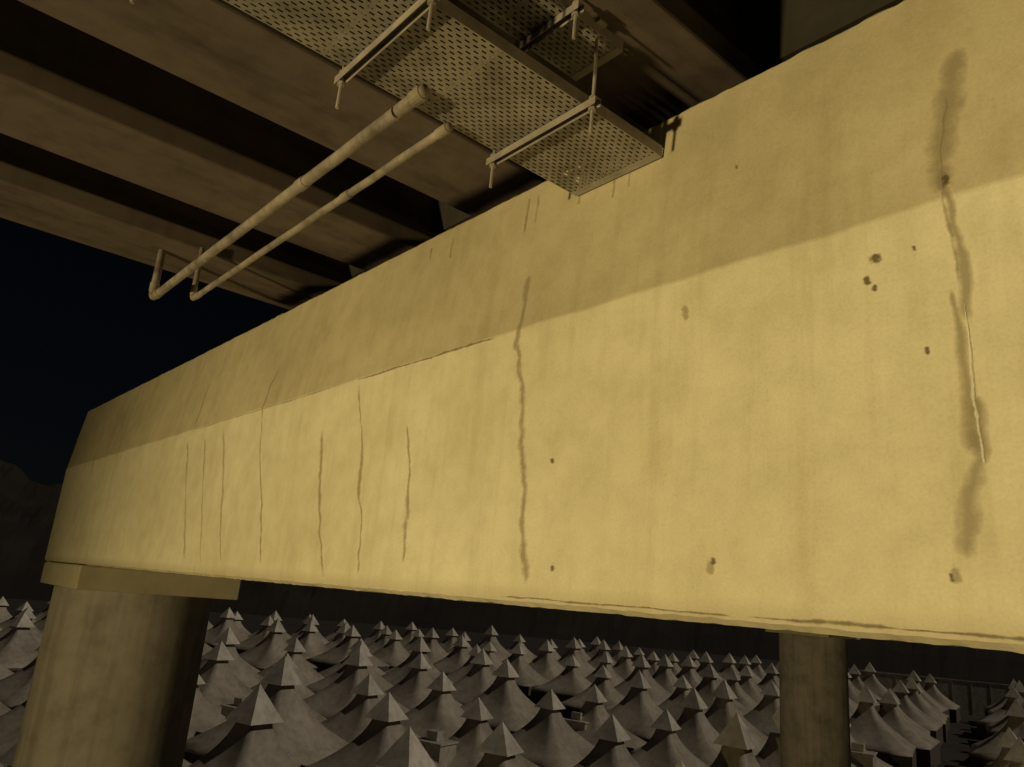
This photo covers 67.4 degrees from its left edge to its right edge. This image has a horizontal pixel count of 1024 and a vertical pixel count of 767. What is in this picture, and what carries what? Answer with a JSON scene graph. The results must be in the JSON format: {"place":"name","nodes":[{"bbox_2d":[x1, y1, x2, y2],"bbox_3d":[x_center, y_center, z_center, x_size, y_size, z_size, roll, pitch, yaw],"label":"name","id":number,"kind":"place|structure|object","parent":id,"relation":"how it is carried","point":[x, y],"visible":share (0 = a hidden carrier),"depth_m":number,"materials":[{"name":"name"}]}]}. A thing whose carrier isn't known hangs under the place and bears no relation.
{"place":"outdoors","nodes":[
{"label":"outdoors","id":0,"kind":"place"},
{"bbox_2d":[0,217,289,485],"label":"sky","id":1,"kind":"structure","parent":0,"point":[81,329],"materials":[{"name":"black"}]},
{"bbox_2d":[5,598,982,766],"bbox_3d":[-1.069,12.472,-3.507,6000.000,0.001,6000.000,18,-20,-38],"label":"ground","id":2,"kind":"structure","parent":0,"point":[962,737],"depth_m":230.13,"materials":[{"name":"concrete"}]},
{"bbox_2d":[0,701,10,715],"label":"tent","id":3,"kind":"object","parent":2,"relation":"on","point":[4,709],"visible":0.16,"depth_m":50.73,"materials":[{"name":"fabric"}]},
{"bbox_2d":[0,743,16,766],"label":"tent","id":4,"kind":"object","parent":2,"relation":"on","point":[7,757],"visible":0.04,"depth_m":29.14,"materials":[{"name":"fabric"}]},
{"bbox_2d":[0,700,26,766],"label":"tent","id":5,"kind":"object","parent":2,"relation":"on","point":[10,723],"visible":0.04,"depth_m":45.27,"materials":[{"name":"fabric"}]},
{"bbox_2d":[182,759,190,766],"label":"tent","id":6,"kind":"object","parent":2,"relation":"on","point":[186,763],"depth_m":41.25,"materials":[{"name":"fabric"}]},
{"bbox_2d":[220,697,245,716],"bbox_3d":[-20.255,25.536,56.775,2.400,4.300,2.000,-5,-19,32],"label":"service cabin","id":7,"kind":"object","parent":2,"relation":"on","point":[227,710],"visible":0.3,"depth_m":56.85,"materials":[{"name":"grey concrete"}]},
{"bbox_2d":[188,684,297,766],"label":"tent","id":8,"kind":"object","parent":2,"relation":"on","point":[250,739],"visible":1,"depth_m":36.33,"materials":[{"name":"fabric"}]},
{"bbox_2d":[184,656,348,766],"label":"tent","id":9,"kind":"object","parent":2,"relation":"on","point":[304,737],"visible":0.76,"depth_m":49.20,"materials":[{"name":"fabric"}]},
{"bbox_2d":[306,692,442,766],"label":"tent","id":10,"kind":"object","parent":2,"relation":"on","point":[377,738],"visible":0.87,"depth_m":44.58,"materials":[{"name":"fabric"}]},
{"bbox_2d":[375,727,436,766],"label":"tent","id":11,"kind":"object","parent":2,"relation":"on","point":[406,749],"visible":1,"depth_m":32.49,"materials":[{"name":"fabric"}]},
{"bbox_2d":[418,729,458,766],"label":"service cabin","id":12,"kind":"object","parent":2,"relation":"on","point":[439,748],"visible":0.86,"depth_m":49.74,"materials":[{"name":"grey concrete"}]},
{"bbox_2d":[475,721,523,766],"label":"tent","id":13,"kind":"object","parent":2,"relation":"on","point":[499,746],"visible":1,"depth_m":38.94,"materials":[{"name":"fabric"}]},
{"bbox_2d":[0,597,1023,766],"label":"tent camp","id":14,"kind":"object","parent":2,"relation":"on","point":[665,711],"visible":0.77,"depth_m":78.51,"materials":[{"name":"fabric"}]},
{"bbox_2d":[11,0,1023,766],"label":"concrete pier","id":15,"kind":"structure","parent":2,"relation":"on","point":[749,352],"depth_m":4.03,"materials":[{"name":"beige paint"}]},
{"bbox_2d":[0,0,903,309],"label":"bridge deck","id":16,"kind":"structure","parent":15,"relation":"on","point":[180,132],"depth_m":5.61,"materials":[{"name":"concrete"}]},
{"bbox_2d":[149,84,430,299],"bbox_3d":[-1.955,-1.393,5.774,0.086,0.552,4.643,18,-20,-38],"label":"drain pipe","id":17,"kind":"object","parent":16,"relation":"attached to","point":[418,95],"visible":1,"depth_m":5.01,"materials":[{"name":"beige metal"}]},
{"bbox_2d":[190,122,452,300],"bbox_3d":[-1.677,-1.348,5.840,0.060,0.560,4.130,18,-20,-38],"label":"drain pipe","id":18,"kind":"object","parent":16,"relation":"attached to","point":[443,130],"visible":1,"depth_m":5.24,"materials":[{"name":"beige metal"}]},
{"bbox_2d":[130,0,661,196],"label":"cable tray","id":19,"kind":"object","parent":16,"relation":"hanging from","point":[518,85],"visible":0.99,"depth_m":3.94,"materials":[{"name":"metal"}]},
{"bbox_2d":[459,0,623,80],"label":"cable tray","id":20,"kind":"object","parent":16,"relation":"hanging from","point":[549,31],"visible":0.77,"depth_m":4.09,"materials":[{"name":"metal"}]},
{"bbox_2d":[564,711,589,730],"bbox_3d":[5.465,29.907,64.478,2.400,4.300,2.000,-5,-19,32],"label":"service cabin","id":21,"kind":"object","parent":2,"relation":"on","point":[574,722],"visible":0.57,"depth_m":64.21,"materials":[{"name":"grey concrete"}]},
{"bbox_2d":[573,714,641,766],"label":"tent","id":22,"kind":"object","parent":2,"relation":"on","point":[609,749],"visible":1,"depth_m":46.30,"materials":[{"name":"fabric"}]},
{"bbox_2d":[675,760,685,766],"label":"tent","id":23,"kind":"object","parent":2,"relation":"on","point":[680,763],"visible":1,"depth_m":34.87,"materials":[{"name":"fabric"}]},
{"bbox_2d":[710,712,760,766],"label":"tent","id":24,"kind":"object","parent":2,"relation":"on","point":[736,740],"visible":1,"depth_m":41.67,"materials":[{"name":"fabric"}]},
{"bbox_2d":[755,706,779,766],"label":"tent","id":25,"kind":"object","parent":2,"relation":"on","point":[768,754],"visible":0.48,"depth_m":48.81,"materials":[{"name":"fabric"}]},
{"bbox_2d":[765,629,859,766],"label":"concrete pier","id":26,"kind":"structure","parent":2,"relation":"on","point":[814,704],"depth_m":29.02,"materials":[{"name":"beige paint"}]},
{"bbox_2d":[851,742,877,766],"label":"service cabin","id":27,"kind":"object","parent":2,"relation":"on","point":[861,756],"visible":0.77,"depth_m":60.24,"materials":[{"name":"grey concrete"}]},
{"bbox_2d":[848,670,1008,716],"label":"panel","id":28,"kind":"object","parent":2,"relation":"on","point":[980,695],"depth_m":136.76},
{"bbox_2d":[848,669,1009,715],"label":"posts and coping","id":29,"kind":"object","parent":2,"relation":"on","point":[945,679],"visible":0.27,"depth_m":137.31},
{"bbox_2d":[1003,737,1023,766],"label":"tent","id":30,"kind":"object","parent":2,"relation":"on","point":[1014,756],"visible":0.98,"depth_m":50.13,"materials":[{"name":"fabric"}]},
{"bbox_2d":[0,460,1023,685],"bbox_3d":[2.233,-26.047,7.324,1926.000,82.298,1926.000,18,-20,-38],"label":"hills","id":31,"kind":"structure","parent":0,"point":[28,508],"depth_m":293.01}
]}

